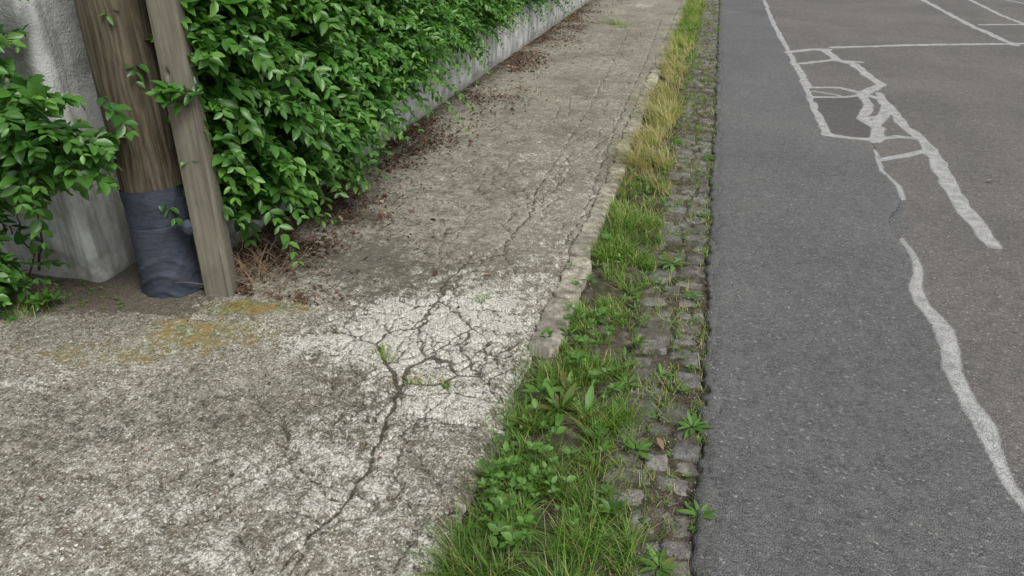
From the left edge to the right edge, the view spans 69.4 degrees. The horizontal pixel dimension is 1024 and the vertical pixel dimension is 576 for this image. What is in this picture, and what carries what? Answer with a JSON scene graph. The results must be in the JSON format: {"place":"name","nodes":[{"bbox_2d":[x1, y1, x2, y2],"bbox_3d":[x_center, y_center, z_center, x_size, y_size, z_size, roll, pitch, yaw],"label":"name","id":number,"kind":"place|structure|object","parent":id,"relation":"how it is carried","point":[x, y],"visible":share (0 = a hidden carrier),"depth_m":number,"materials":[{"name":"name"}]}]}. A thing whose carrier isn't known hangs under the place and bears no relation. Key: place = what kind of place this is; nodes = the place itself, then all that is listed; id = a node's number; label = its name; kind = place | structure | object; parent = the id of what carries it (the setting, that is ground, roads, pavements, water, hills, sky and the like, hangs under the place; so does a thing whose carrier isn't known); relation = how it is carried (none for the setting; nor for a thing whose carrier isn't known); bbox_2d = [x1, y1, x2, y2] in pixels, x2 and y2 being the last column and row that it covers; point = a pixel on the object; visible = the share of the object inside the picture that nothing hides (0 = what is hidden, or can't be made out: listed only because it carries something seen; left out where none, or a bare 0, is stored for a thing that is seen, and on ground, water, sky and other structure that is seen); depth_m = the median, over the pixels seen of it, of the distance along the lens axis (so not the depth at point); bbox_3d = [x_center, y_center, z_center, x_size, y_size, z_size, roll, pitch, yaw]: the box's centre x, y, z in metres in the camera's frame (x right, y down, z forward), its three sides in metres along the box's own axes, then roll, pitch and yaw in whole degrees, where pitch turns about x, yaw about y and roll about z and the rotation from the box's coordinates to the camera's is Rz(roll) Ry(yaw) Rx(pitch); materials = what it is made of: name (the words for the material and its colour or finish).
{"place":"outdoors","nodes":[
{"label":"outdoors","id":0,"kind":"place"},
{"bbox_2d":[0,0,681,575],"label":"concrete sidewalk","id":1,"kind":"structure","parent":0,"point":[78,352],"depth_m":2.80,"materials":[{"name":"grey concrete"}]},
{"bbox_2d":[5,281,123,309],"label":"pillar foot weeds","id":2,"kind":"object","parent":1,"relation":"on","point":[45,293],"visible":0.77,"depth_m":3.21,"materials":[{"name":"green plant"}]},
{"bbox_2d":[175,217,324,305],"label":"dry twigs","id":3,"kind":"object","parent":1,"relation":"on","point":[258,258],"visible":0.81,"depth_m":3.46,"materials":[{"name":"brown plant"}]},
{"bbox_2d":[1,0,651,551],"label":"leaf litter","id":4,"kind":"object","parent":1,"relation":"on","point":[391,164],"visible":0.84,"depth_m":4.47,"materials":[{"name":"brown plant"}]},
{"bbox_2d":[393,0,719,575],"bbox_3d":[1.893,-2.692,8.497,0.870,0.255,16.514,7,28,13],"label":"grass verge","id":5,"kind":"object","parent":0,"point":[456,561],"depth_m":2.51,"materials":[{"name":"green plant"}]},
{"bbox_2d":[2,53,715,574],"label":"grit","id":6,"kind":"object","parent":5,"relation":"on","point":[420,363],"visible":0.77,"depth_m":2.70,"materials":[{"name":"gravel"}]},
{"bbox_2d":[1,0,723,575],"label":"crack grass","id":7,"kind":"structure","parent":5,"relation":"on","point":[655,308],"depth_m":3.12,"materials":[{"name":"green plant"}]},
{"bbox_2d":[479,336,537,455],"bbox_3d":[0.007,0.355,2.555,0.115,0.213,0.530,7,28,13],"label":"fleabane weed","id":8,"kind":"object","parent":5,"relation":"on","point":[487,425],"visible":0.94,"depth_m":2.55,"materials":[{"name":"green plant"}]},
{"bbox_2d":[475,233,633,570],"bbox_3d":[0.277,0.225,2.864,0.414,0.097,2.211,7,28,13],"label":"clover patch","id":9,"kind":"object","parent":5,"relation":"on","point":[498,525],"visible":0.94,"depth_m":2.21,"materials":[{"name":"green plant"}]},
{"bbox_2d":[520,369,608,430],"bbox_3d":[0.174,0.372,2.592,0.238,0.103,0.399,-10,29,-18],"label":"dock plant","id":10,"kind":"object","parent":5,"relation":"on","point":[569,395],"visible":0.92,"depth_m":2.59,"materials":[{"name":"green plant"}]},
{"bbox_2d":[456,10,716,575],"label":"weeds","id":11,"kind":"object","parent":5,"relation":"on","point":[605,504],"visible":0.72,"depth_m":2.85,"materials":[{"name":"green plant"}]},
{"bbox_2d":[614,153,716,575],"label":"dandelion plant","id":12,"kind":"object","parent":5,"relation":"on","point":[692,420],"visible":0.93,"depth_m":2.50,"materials":[{"name":"green plant"}]},
{"bbox_2d":[690,0,1023,575],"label":"asphalt road","id":13,"kind":"structure","parent":0,"point":[862,413],"depth_m":3.41,"materials":[{"name":"grey asphalt"}]},
{"bbox_2d":[411,138,994,449],"bbox_3d":[0.449,-0.710,4.785,3.830,0.045,3.726,24,36,39],"label":"fallen leaf","id":14,"kind":"object","parent":13,"relation":"on","point":[660,441],"visible":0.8,"depth_m":2.44,"materials":[{"name":"brown plant"}]},
{"label":"ground","id":15,"kind":"structure","parent":0,"visible":0},
{"bbox_2d":[0,0,135,281],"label":"concrete gate pillar","id":16,"kind":"structure","parent":15,"relation":"on","point":[90,240],"depth_m":3.28,"materials":[{"name":"grey concrete"}]},
{"bbox_2d":[0,0,139,323],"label":"privet shrub","id":17,"kind":"object","parent":15,"relation":"on","point":[32,153],"visible":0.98,"depth_m":2.83,"materials":[{"name":"green plant"}]},
{"bbox_2d":[73,0,203,298],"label":"utility pole","id":18,"kind":"object","parent":15,"relation":"on","point":[149,177],"visible":0.73,"depth_m":3.04,"materials":[{"name":"brown wood"}]},
{"bbox_2d":[145,0,238,297],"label":"timber support post","id":19,"kind":"object","parent":15,"relation":"on","point":[173,49],"visible":0.94,"depth_m":3.02,"materials":[{"name":"brown wood"}]},
{"bbox_2d":[100,0,581,266],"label":"hedge","id":20,"kind":"object","parent":15,"relation":"on","point":[296,98],"visible":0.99,"depth_m":3.56,"materials":[{"name":"green plant"}]},
{"bbox_2d":[226,0,589,247],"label":"retaining wall","id":21,"kind":"structure","parent":15,"relation":"on","point":[512,43],"depth_m":7.58,"materials":[{"name":"grey concrete"}]},
{"bbox_2d":[529,0,687,357],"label":"kerb","id":22,"kind":"structure","parent":15,"relation":"on","point":[553,319],"depth_m":3.76,"materials":[{"name":"concrete"}]},
{"bbox_2d":[592,0,718,575],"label":"granite sett gutter","id":23,"kind":"object","parent":15,"relation":"on","point":[686,448],"visible":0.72,"depth_m":3.01,"materials":[{"name":"grey stone"}]}
]}

